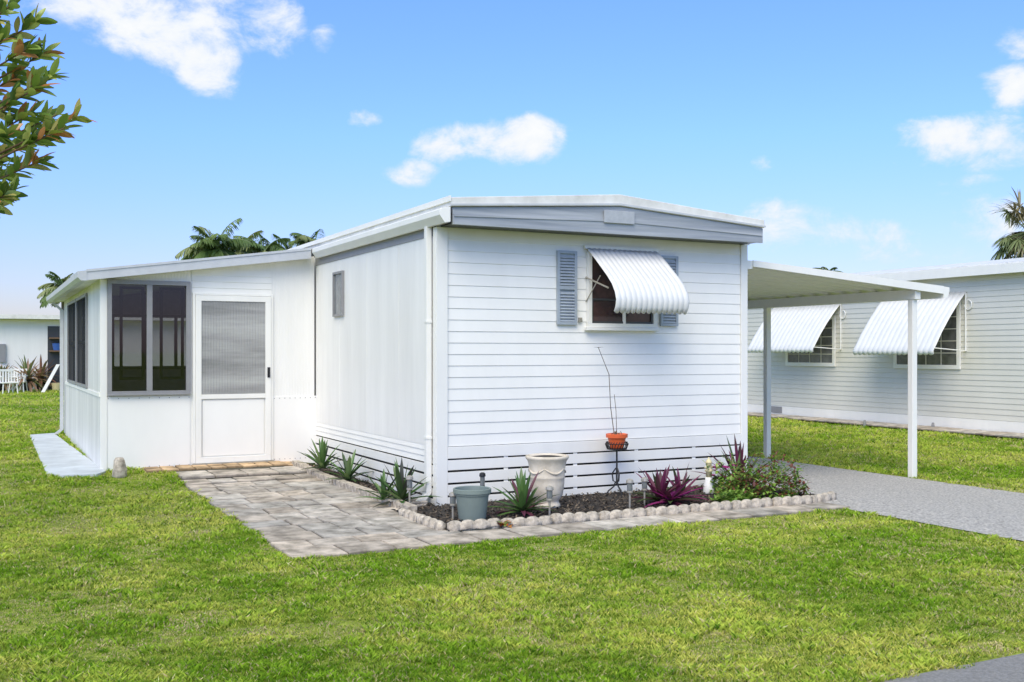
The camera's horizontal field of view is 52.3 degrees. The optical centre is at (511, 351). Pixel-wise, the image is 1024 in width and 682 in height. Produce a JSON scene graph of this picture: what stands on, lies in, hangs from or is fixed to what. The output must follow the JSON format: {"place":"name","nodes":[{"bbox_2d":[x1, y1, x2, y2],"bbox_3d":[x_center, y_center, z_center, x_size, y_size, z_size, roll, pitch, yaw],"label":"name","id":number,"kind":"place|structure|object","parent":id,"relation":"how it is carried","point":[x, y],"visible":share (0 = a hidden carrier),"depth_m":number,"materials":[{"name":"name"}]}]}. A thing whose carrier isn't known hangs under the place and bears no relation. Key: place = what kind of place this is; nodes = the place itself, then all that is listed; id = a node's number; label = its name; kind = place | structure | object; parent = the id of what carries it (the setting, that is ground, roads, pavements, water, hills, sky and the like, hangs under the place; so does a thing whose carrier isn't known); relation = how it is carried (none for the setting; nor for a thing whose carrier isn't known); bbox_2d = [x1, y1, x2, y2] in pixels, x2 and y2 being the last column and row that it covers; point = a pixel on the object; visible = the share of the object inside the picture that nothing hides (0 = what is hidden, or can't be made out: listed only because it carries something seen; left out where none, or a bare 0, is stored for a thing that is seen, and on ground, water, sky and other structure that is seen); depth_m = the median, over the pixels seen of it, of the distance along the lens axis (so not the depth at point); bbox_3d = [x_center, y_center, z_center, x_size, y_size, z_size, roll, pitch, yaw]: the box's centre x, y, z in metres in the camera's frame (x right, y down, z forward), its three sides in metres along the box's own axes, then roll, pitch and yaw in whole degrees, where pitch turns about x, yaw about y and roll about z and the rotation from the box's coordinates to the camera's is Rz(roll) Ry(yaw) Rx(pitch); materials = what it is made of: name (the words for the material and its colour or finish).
{"place":"outdoors","nodes":[
{"label":"outdoors","id":0,"kind":"place"},
{"bbox_2d":[52,343,59,349],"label":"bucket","id":1,"kind":"object","parent":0,"point":[56,346],"visible":0.65,"depth_m":40.40,"materials":[{"name":"blue plastic"}]},
{"bbox_2d":[315,465,432,506],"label":"side garden soil","id":2,"kind":"structure","parent":0,"point":[370,484],"depth_m":12.47,"materials":[{"name":"brown soil"}]},
{"bbox_2d":[297,463,308,467],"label":"edging brick","id":3,"kind":"object","parent":2,"relation":"on","point":[299,465],"visible":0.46,"depth_m":13.72,"materials":[{"name":"beige concrete"}]},
{"bbox_2d":[312,470,321,476],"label":"edging brick","id":4,"kind":"object","parent":2,"relation":"on","point":[314,472],"visible":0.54,"depth_m":13.13,"materials":[{"name":"beige concrete"}]},
{"bbox_2d":[297,437,342,469],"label":"spiky plant","id":5,"kind":"object","parent":2,"relation":"on","point":[320,461],"visible":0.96,"depth_m":13.09,"materials":[{"name":"green plant"}]},
{"bbox_2d":[333,479,343,485],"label":"edging brick","id":6,"kind":"object","parent":2,"relation":"on","point":[335,481],"visible":0.38,"depth_m":12.33,"materials":[{"name":"beige concrete"}]},
{"bbox_2d":[324,449,373,482],"bbox_3d":[-1.943,1.385,12.359,0.623,0.439,0.614,0,0,39],"label":"spiky plant","id":7,"kind":"object","parent":2,"relation":"on","point":[349,471],"visible":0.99,"depth_m":12.38,"materials":[{"name":"green plant"}]},
{"bbox_2d":[345,482,357,490],"bbox_3d":[-1.837,1.555,11.948,0.100,0.090,0.220,0,0,-28],"label":"edging brick","id":8,"kind":"object","parent":2,"relation":"on","point":[348,486],"visible":0.54,"depth_m":11.93,"materials":[{"name":"beige stone"}]},
{"bbox_2d":[351,485,363,492],"bbox_3d":[-1.737,1.555,11.745,0.100,0.090,0.220,0,0,-27],"label":"edging brick","id":9,"kind":"object","parent":2,"relation":"on","point":[353,487],"visible":0.5,"depth_m":11.71,"materials":[{"name":"beige stone"}]},
{"bbox_2d":[357,487,369,494],"bbox_3d":[-1.630,1.555,11.546,0.100,0.090,0.220,0,0,-28],"label":"edging brick","id":10,"kind":"object","parent":2,"relation":"on","point":[359,491],"visible":0.46,"depth_m":11.52,"materials":[{"name":"beige stone"}]},
{"bbox_2d":[405,498,427,506],"bbox_3d":[-0.987,1.558,10.689,0.180,0.085,0.220,0,0,-27],"label":"splash block","id":11,"kind":"object","parent":2,"relation":"on","point":[419,503],"depth_m":10.60,"materials":[{"name":"beige concrete"}]},
{"bbox_2d":[144,461,850,558],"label":"path","id":12,"kind":"structure","parent":0,"point":[307,503],"depth_m":10.00,"materials":[{"name":"grey stone"}]},
{"bbox_2d":[292,460,302,466],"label":"edging brick","id":13,"kind":"object","parent":12,"relation":"on","point":[294,462],"visible":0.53,"depth_m":13.90,"materials":[{"name":"beige concrete"}]},
{"bbox_2d":[398,508,419,521],"bbox_3d":[-0.960,1.559,9.884,0.089,0.107,0.519,-2,1,-26],"label":"edging block","id":14,"kind":"object","parent":12,"relation":"on","point":[407,513],"depth_m":9.87,"materials":[{"name":"beige concrete"}]},
{"bbox_2d":[416,514,445,530],"bbox_3d":[-0.736,1.549,9.425,0.089,0.107,0.520,1,0,-29],"label":"edging block","id":15,"kind":"object","parent":12,"relation":"on","point":[430,522],"depth_m":9.34,"materials":[{"name":"beige concrete"}]},
{"bbox_2d":[772,495,812,505],"bbox_3d":[2.900,1.546,10.798,0.519,0.107,0.089,0,-3,-25],"label":"edging block","id":16,"kind":"object","parent":12,"relation":"on","point":[793,500],"depth_m":10.76,"materials":[{"name":"beige concrete"}]},
{"bbox_2d":[0,388,1023,681],"bbox_3d":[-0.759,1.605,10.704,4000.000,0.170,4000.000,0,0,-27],"label":"ground","id":17,"kind":"structure","parent":0,"point":[436,576],"depth_m":6.85,"materials":[{"name":"green plant"}]},
{"bbox_2d":[0,363,15,391],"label":"garden chair","id":18,"kind":"object","parent":17,"relation":"on","point":[5,384],"visible":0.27,"depth_m":39.10,"materials":[{"name":"white"}]},
{"bbox_2d":[0,369,18,393],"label":"garden chair","id":19,"kind":"object","parent":17,"relation":"on","point":[9,375],"visible":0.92,"depth_m":37.25,"materials":[{"name":"white paint"}]},
{"bbox_2d":[8,369,27,392],"bbox_3d":[-18.073,1.072,38.167,0.570,0.904,0.542,0,0,-10],"label":"garden chair","id":20,"kind":"object","parent":17,"relation":"on","point":[24,375],"visible":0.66,"depth_m":38.33,"materials":[{"name":"white paint"}]},
{"bbox_2d":[3,356,53,391],"bbox_3d":[-17.951,0.923,38.576,1.991,1.689,1.926,0,0,-2],"label":"potted plant","id":21,"kind":"object","parent":17,"relation":"on","point":[30,380],"visible":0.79,"depth_m":38.58,"materials":[{"name":"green plant"}]},
{"bbox_2d":[0,314,59,390],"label":"distant house","id":22,"kind":"structure","parent":17,"relation":"on","point":[30,338],"depth_m":40.28,"materials":[{"name":"white metal"}]},
{"bbox_2d":[21,355,56,390],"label":"potted plant","id":23,"kind":"object","parent":17,"relation":"on","point":[42,370],"visible":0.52,"depth_m":40.24,"materials":[{"name":"brown plant"}]},
{"bbox_2d":[0,0,97,214],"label":"rubber tree","id":24,"kind":"object","parent":17,"relation":"on","point":[30,136],"visible":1,"depth_m":7.82,"materials":[{"name":"green plant"}]},
{"bbox_2d":[41,364,59,391],"bbox_3d":[-16.282,0.929,36.791,0.087,0.970,0.712,0,0,33],"label":"plank","id":25,"kind":"object","parent":17,"relation":"on","point":[50,378],"visible":1,"depth_m":36.77,"materials":[{"name":"white paint"}]},
{"bbox_2d":[37,271,72,309],"bbox_3d":[-15.428,-0.590,36.096,1.871,4.411,1.943,0,0,-27],"label":"palm tree","id":26,"kind":"object","parent":17,"relation":"on","point":[50,288],"visible":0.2,"depth_m":35.81,"materials":[{"name":"green plant"}]},
{"bbox_2d":[51,383,59,390],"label":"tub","id":27,"kind":"object","parent":17,"relation":"on","point":[56,386],"visible":0.57,"depth_m":40.04,"materials":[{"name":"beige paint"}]},
{"bbox_2d":[30,433,105,477],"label":"concrete slab","id":28,"kind":"structure","parent":17,"relation":"on","point":[59,456],"depth_m":14.61,"materials":[{"name":"grey concrete"}]},
{"bbox_2d":[112,457,126,477],"bbox_3d":[-4.819,1.423,12.807,0.175,0.255,0.172,0,0,-27],"label":"stone post","id":29,"kind":"object","parent":17,"relation":"on","point":[119,470],"visible":1,"depth_m":12.75,"materials":[{"name":"beige stone"}]},
{"bbox_2d":[46,248,315,470],"bbox_3d":[-5.602,0.065,16.780,3.111,2.990,6.975,0,0,-27],"label":"porch","id":30,"kind":"object","parent":17,"relation":"on","point":[202,361],"visible":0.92,"depth_m":14.10,"materials":[{"name":"white paint"}]},
{"bbox_2d":[67,299,75,384],"bbox_3d":[-7.304,-0.160,17.309,0.029,1.360,1.790,0,0,-27],"label":"side window","id":31,"kind":"structure","parent":30,"relation":"in","point":[71,306],"depth_m":17.47,"materials":[{"name":"grey glass"}]},
{"bbox_2d":[76,293,87,387],"bbox_3d":[-6.474,-0.160,15.678,0.029,1.360,1.750,0,0,-27],"label":"side window","id":32,"kind":"structure","parent":30,"relation":"in","point":[82,301],"depth_m":15.57,"materials":[{"name":"grey glass"}]},
{"bbox_2d":[112,314,185,368],"bbox_3d":[-6.985,-0.185,19.761,2.320,1.030,0.050,0,0,-27],"label":"rear window","id":33,"kind":"structure","parent":30,"relation":"in","point":[131,323],"depth_m":19.76,"materials":[{"name":"glass"}]},
{"bbox_2d":[107,279,190,395],"bbox_3d":[-4.714,-0.181,13.555,1.030,1.487,0.110,0,0,-27],"label":"sliding window","id":34,"kind":"structure","parent":30,"relation":"in","point":[149,284],"depth_m":13.54,"materials":[{"name":"black glass"}]},
{"bbox_2d":[195,295,270,463],"bbox_3d":[-3.736,0.364,14.017,1.000,2.232,0.090,0,0,-27],"label":"door","id":35,"kind":"structure","parent":30,"relation":"in","point":[233,333],"depth_m":14.02,"materials":[{"name":"white paint"}]},
{"bbox_2d":[175,218,252,259],"bbox_3d":[-9.676,-1.385,33.898,2.397,5.993,2.356,0,0,-27],"label":"palm tree","id":36,"kind":"object","parent":17,"relation":"on","point":[212,245],"visible":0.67,"depth_m":33.65,"materials":[{"name":"green plant"}]},
{"bbox_2d":[224,230,263,254],"bbox_3d":[-10.483,-1.560,40.062,2.311,6.342,2.111,0,0,17],"label":"palm tree","id":37,"kind":"object","parent":17,"relation":"on","point":[238,252],"visible":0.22,"depth_m":39.98,"materials":[{"name":"green plant"}]},
{"bbox_2d":[175,466,323,526],"bbox_3d":[-2.368,1.552,11.197,1.580,0.080,6.260,0,0,-27],"label":"path bedding","id":38,"kind":"object","parent":17,"relation":"on","point":[240,470],"visible":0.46,"depth_m":13.40,"materials":[{"name":"soil"}]},
{"bbox_2d":[232,233,290,253],"bbox_3d":[-8.573,-1.285,35.944,1.985,5.793,2.333,0,0,5],"label":"palm tree","id":39,"kind":"object","parent":17,"relation":"on","point":[258,247],"visible":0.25,"depth_m":36.10,"materials":[{"name":"green plant"}]},
{"bbox_2d":[264,234,296,250],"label":"palm tree","id":40,"kind":"object","parent":17,"relation":"on","point":[282,245],"visible":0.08,"depth_m":41.88,"materials":[{"name":"green plant"}]},
{"bbox_2d":[288,229,323,246],"bbox_3d":[-7.159,-1.474,37.978,2.409,6.170,2.226,0,0,-27],"label":"palm tree","id":41,"kind":"object","parent":17,"relation":"on","point":[300,239],"visible":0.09,"depth_m":37.68,"materials":[{"name":"green plant"}]},
{"bbox_2d":[306,468,317,474],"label":"edging brick","id":42,"kind":"object","parent":17,"relation":"on","point":[309,470],"visible":0.37,"depth_m":13.29,"materials":[{"name":"beige concrete"}]},
{"bbox_2d":[316,472,326,478],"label":"edging brick","id":43,"kind":"object","parent":17,"relation":"on","point":[318,475],"visible":0.5,"depth_m":12.94,"materials":[{"name":"beige concrete"}]},
{"bbox_2d":[321,474,332,481],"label":"edging brick","id":44,"kind":"object","parent":17,"relation":"on","point":[324,477],"visible":0.52,"depth_m":12.73,"materials":[{"name":"beige concrete"}]},
{"bbox_2d":[327,476,336,483],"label":"edging brick","id":45,"kind":"object","parent":17,"relation":"on","point":[330,480],"visible":0.35,"depth_m":12.53,"materials":[{"name":"beige concrete"}]},
{"bbox_2d":[338,480,350,487],"bbox_3d":[-1.950,1.555,12.144,0.100,0.090,0.220,0,0,-29],"label":"edging brick","id":46,"kind":"object","parent":17,"relation":"on","point":[341,484],"visible":0.6,"depth_m":12.11,"materials":[{"name":"beige concrete"}]},
{"bbox_2d":[363,489,376,497],"bbox_3d":[-1.539,1.555,11.339,0.100,0.090,0.220,0,0,-25],"label":"edging brick","id":47,"kind":"object","parent":17,"relation":"on","point":[365,493],"visible":0.34,"depth_m":11.34,"materials":[{"name":"beige stone"}]},
{"bbox_2d":[370,492,379,500],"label":"edging brick","id":48,"kind":"object","parent":17,"relation":"on","point":[373,495],"visible":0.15,"depth_m":11.11,"materials":[{"name":"beige stone"}]},
{"bbox_2d":[384,497,399,506],"bbox_3d":[-1.232,1.555,10.735,0.100,0.090,0.220,0,0,-26],"label":"edging brick","id":49,"kind":"object","parent":17,"relation":"on","point":[390,504],"visible":0.42,"depth_m":10.66,"materials":[{"name":"beige concrete"}]},
{"bbox_2d":[355,458,438,507],"bbox_3d":[-1.159,1.353,10.706,0.835,0.554,0.868,0,0,-27],"label":"spiky plant","id":50,"kind":"object","parent":17,"relation":"on","point":[400,480],"visible":0.86,"depth_m":10.71,"materials":[{"name":"green plant"}]},
{"bbox_2d":[393,500,408,508],"bbox_3d":[-1.122,1.555,10.537,0.100,0.090,0.220,0,0,-27],"label":"edging brick","id":51,"kind":"object","parent":17,"relation":"on","point":[396,503],"visible":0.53,"depth_m":10.52,"materials":[{"name":"beige concrete"}]},
{"bbox_2d":[288,194,765,505],"bbox_3d":[-1.878,-0.053,17.225,4.298,3.306,13.961,0,0,-27],"label":"mobile home","id":52,"kind":"object","parent":17,"relation":"on","point":[458,341],"visible":0.88,"depth_m":11.50,"materials":[{"name":"white paint"}]},
{"bbox_2d":[332,270,343,316],"bbox_3d":[-2.266,-0.754,13.600,0.032,0.585,0.411,0,0,-27],"label":"side window","id":53,"kind":"structure","parent":52,"relation":"in","point":[337,277],"depth_m":13.60,"materials":[{"name":"grey glass"}]},
{"bbox_2d":[584,252,659,330],"bbox_3d":[1.240,-0.667,11.664,0.965,0.865,0.078,0,0,-27],"label":"front window","id":54,"kind":"structure","parent":52,"relation":"in","point":[600,305],"depth_m":11.57,"materials":[{"name":"white paint"}]},
{"bbox_2d":[814,267,841,271],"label":"palm tree","id":55,"kind":"object","parent":17,"relation":"on","point":[831,269],"visible":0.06,"depth_m":48.15,"materials":[{"name":"green plant"}]},
{"bbox_2d":[748,260,948,477],"bbox_3d":[2.097,0.298,17.768,3.480,2.804,10.000,0,0,-27],"label":"carport","id":56,"kind":"object","parent":17,"relation":"on","point":[773,285],"visible":0.38,"depth_m":14.17,"materials":[{"name":"white paint"}]},
{"bbox_2d":[991,188,1023,259],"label":"fan palm tree","id":57,"kind":"object","parent":17,"relation":"on","point":[1009,245],"visible":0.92,"depth_m":29.96,"materials":[{"name":"green plant"}]},
{"bbox_2d":[0,0,1023,314],"label":"sky","id":58,"kind":"structure","parent":0,"point":[863,135],"materials":[{"name":"blue"}]},
{"bbox_2d":[303,462,814,530],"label":"mulch","id":59,"kind":"object","parent":0,"point":[543,512],"visible":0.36,"depth_m":10.68,"materials":[{"name":"brown wood"}]},
{"bbox_2d":[400,503,416,511],"bbox_3d":[-1.024,1.555,10.333,0.100,0.090,0.220,0,0,-28],"label":"edging brick","id":60,"kind":"object","parent":59,"relation":"on","point":[410,506],"visible":0.53,"depth_m":10.25,"materials":[{"name":"beige concrete"}]},
{"bbox_2d":[406,475,412,502],"bbox_3d":[-1.028,1.418,10.470,0.077,0.354,0.075,0,0,-27],"label":"garden light","id":61,"kind":"object","parent":59,"relation":"on","point":[409,478],"visible":0.95,"depth_m":10.45,"materials":[{"name":"metal"}]},
{"bbox_2d":[449,492,455,519],"bbox_3d":[-0.550,1.448,9.691,0.077,0.294,0.075,0,0,-27],"label":"garden light","id":62,"kind":"object","parent":59,"relation":"on","point":[452,495],"visible":0.94,"depth_m":9.67,"materials":[{"name":"metal"}]},
{"bbox_2d":[453,486,490,520],"bbox_3d":[-0.370,1.415,9.691,0.356,0.300,0.356,0,0,-27],"label":"planter","id":63,"kind":"object","parent":59,"relation":"on","point":[472,502],"visible":0.94,"depth_m":9.57,"materials":[{"name":"teal plastic"}]},
{"bbox_2d":[447,518,500,531],"bbox_3d":[-0.335,1.546,9.299,0.519,0.107,0.089,1,-3,-26],"label":"edging block","id":64,"kind":"object","parent":59,"relation":"on","point":[467,525],"depth_m":9.26,"materials":[{"name":"beige concrete"}]},
{"bbox_2d":[479,472,485,485],"bbox_3d":[-0.298,1.405,10.508,0.066,0.380,0.064,0,0,-27],"label":"garden light","id":65,"kind":"object","parent":59,"relation":"on","point":[482,475],"visible":0.73,"depth_m":10.49,"materials":[{"name":"black metal"}]},
{"bbox_2d":[497,520,512,527],"bbox_3d":[-0.071,1.544,9.387,0.203,0.062,0.148,0,0,18],"label":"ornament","id":66,"kind":"object","parent":59,"relation":"on","point":[504,523],"visible":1,"depth_m":9.35,"materials":[{"name":"green ceramic"}]},
{"bbox_2d":[487,468,558,516],"bbox_3d":[0.079,1.379,10.001,0.770,0.511,0.745,0,0,-27],"label":"spiky plant","id":67,"kind":"object","parent":59,"relation":"on","point":[523,496],"visible":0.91,"depth_m":10.02,"materials":[{"name":"green plant"}]},
{"bbox_2d":[501,516,552,528],"bbox_3d":[0.130,1.557,9.508,0.519,0.107,0.089,1,2,-24],"label":"edging block","id":68,"kind":"object","parent":59,"relation":"on","point":[530,521],"depth_m":9.48,"materials":[{"name":"beige concrete"}]},
{"bbox_2d":[526,453,568,508],"bbox_3d":[0.354,1.304,10.514,0.436,0.523,0.436,0,0,-27],"label":"urn","id":69,"kind":"object","parent":59,"relation":"on","point":[550,467],"visible":0.82,"depth_m":10.37,"materials":[{"name":"white ceramic"}]},
{"bbox_2d":[545,486,553,515],"bbox_3d":[0.355,1.431,9.858,0.077,0.328,0.075,0,0,-27],"label":"garden light","id":70,"kind":"object","parent":59,"relation":"on","point":[549,498],"visible":0.98,"depth_m":9.84,"materials":[{"name":"metal"}]},
{"bbox_2d":[550,511,599,523],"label":"edging block","id":71,"kind":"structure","parent":59,"relation":"on","point":[567,517],"depth_m":9.71,"materials":[{"name":"beige concrete"}]},
{"bbox_2d":[605,441,628,496],"bbox_3d":[1.141,1.272,11.357,0.260,0.593,0.259,0,0,-27],"label":"plant stand","id":72,"kind":"object","parent":59,"relation":"on","point":[626,444],"visible":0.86,"depth_m":11.33,"materials":[{"name":"black metal"}]},
{"bbox_2d":[597,347,627,447],"bbox_3d":[1.064,0.497,11.318,0.413,1.095,0.240,0,0,-27],"label":"potted plant","id":73,"kind":"object","parent":72,"relation":"on","point":[616,437],"visible":1,"depth_m":11.29,"materials":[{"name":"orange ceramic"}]},
{"bbox_2d":[599,508,646,519],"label":"edging block","id":74,"kind":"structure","parent":59,"relation":"on","point":[617,514],"depth_m":9.90,"materials":[{"name":"beige concrete"}]},
{"bbox_2d":[626,479,633,508],"bbox_3d":[1.174,1.431,10.394,0.077,0.328,0.075,0,0,-27],"label":"garden light","id":75,"kind":"object","parent":59,"relation":"on","point":[629,482],"visible":0.97,"depth_m":10.37,"materials":[{"name":"metal"}]},
{"bbox_2d":[641,477,647,504],"bbox_3d":[1.356,1.440,10.664,0.077,0.311,0.075,0,0,-27],"label":"garden light","id":76,"kind":"object","parent":59,"relation":"on","point":[644,480],"visible":0.94,"depth_m":10.64,"materials":[{"name":"metal"}]},
{"bbox_2d":[632,464,706,507],"bbox_3d":[1.656,1.405,10.778,1.041,0.511,0.826,0,0,-27],"label":"spiky plant","id":77,"kind":"object","parent":59,"relation":"on","point":[658,486],"visible":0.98,"depth_m":10.71,"materials":[{"name":"purple plant"}]},
{"bbox_2d":[703,457,714,493],"bbox_3d":[2.175,1.365,11.521,0.130,0.400,0.130,0,0,-27],"label":"garden ornament","id":78,"kind":"object","parent":59,"relation":"on","point":[708,485],"visible":0.98,"depth_m":11.49,"materials":[{"name":"white paint"}]},
{"bbox_2d":[706,455,742,492],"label":"leafy bush","id":79,"kind":"object","parent":59,"relation":"on","point":[721,475],"visible":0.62,"depth_m":11.48,"materials":[{"name":"green plant"}]},
{"bbox_2d":[709,487,757,501],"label":"leafy bush","id":80,"kind":"object","parent":59,"relation":"on","point":[730,495],"visible":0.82,"depth_m":10.76,"materials":[{"name":"green plant"}]},
{"bbox_2d":[692,434,780,487],"bbox_3d":[2.593,1.231,11.781,0.988,0.628,0.993,0,0,-12],"label":"spiky plant","id":81,"kind":"object","parent":59,"relation":"on","point":[739,451],"visible":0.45,"depth_m":11.76,"materials":[{"name":"purple plant"}]},
{"bbox_2d":[714,451,812,498],"bbox_3d":[2.757,1.314,11.209,1.278,0.540,0.896,0,0,-27],"label":"leafy bush","id":82,"kind":"object","parent":59,"relation":"on","point":[777,479],"visible":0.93,"depth_m":11.09,"materials":[{"name":"green plant"}]},
{"bbox_2d":[748,257,1023,432],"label":"neighbour house","id":83,"kind":"structure","parent":0,"point":[844,361],"depth_m":22.90,"materials":[{"name":"white"}]},
{"bbox_2d":[785,315,835,366],"bbox_3d":[7.439,-0.262,26.049,0.034,1.242,1.743,0,0,-27],"label":"window","id":84,"kind":"structure","parent":83,"relation":"in","point":[827,339],"depth_m":25.66,"materials":[{"name":"white glass"}]},
{"bbox_2d":[893,300,960,368],"bbox_3d":[9.069,-0.361,22.847,0.034,1.468,1.803,0,0,-27],"label":"window","id":85,"kind":"structure","parent":83,"relation":"in","point":[950,337],"depth_m":22.36,"materials":[{"name":"white paint"}]},
{"bbox_2d":[748,456,1023,540],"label":"driveway","id":86,"kind":"structure","parent":0,"point":[1000,513],"depth_m":11.55,"materials":[{"name":"grey asphalt"}]},
{"bbox_2d":[811,491,836,502],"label":"edging block","id":87,"kind":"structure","parent":86,"relation":"on","point":[826,496],"depth_m":11.05,"materials":[{"name":"beige stone"}]},
{"bbox_2d":[748,412,1023,437],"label":"neighbour path","id":88,"kind":"structure","parent":0,"point":[947,429],"depth_m":22.85,"materials":[{"name":"concrete"}]},
{"bbox_2d":[884,653,1023,681],"bbox_3d":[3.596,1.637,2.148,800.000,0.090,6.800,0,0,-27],"label":"street","id":89,"kind":"structure","parent":0,"point":[1007,669],"depth_m":5.16,"materials":[{"name":"grey asphalt"}]},
{"label":"front path bedding","id":90,"kind":"structure","parent":0,"visible":0},
{"bbox_2d":[645,504,690,515],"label":"edging block","id":91,"kind":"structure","parent":90,"relation":"on","point":[670,509],"depth_m":10.12,"materials":[{"name":"beige concrete"}]},
{"bbox_2d":[689,501,732,511],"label":"edging block","id":92,"kind":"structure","parent":90,"relation":"on","point":[722,505],"depth_m":10.34,"materials":[{"name":"beige concrete"}]},
{"bbox_2d":[731,497,772,508],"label":"edging block","id":93,"kind":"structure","parent":90,"relation":"on","point":[755,502],"depth_m":10.56,"materials":[{"name":"beige concrete"}]}
]}

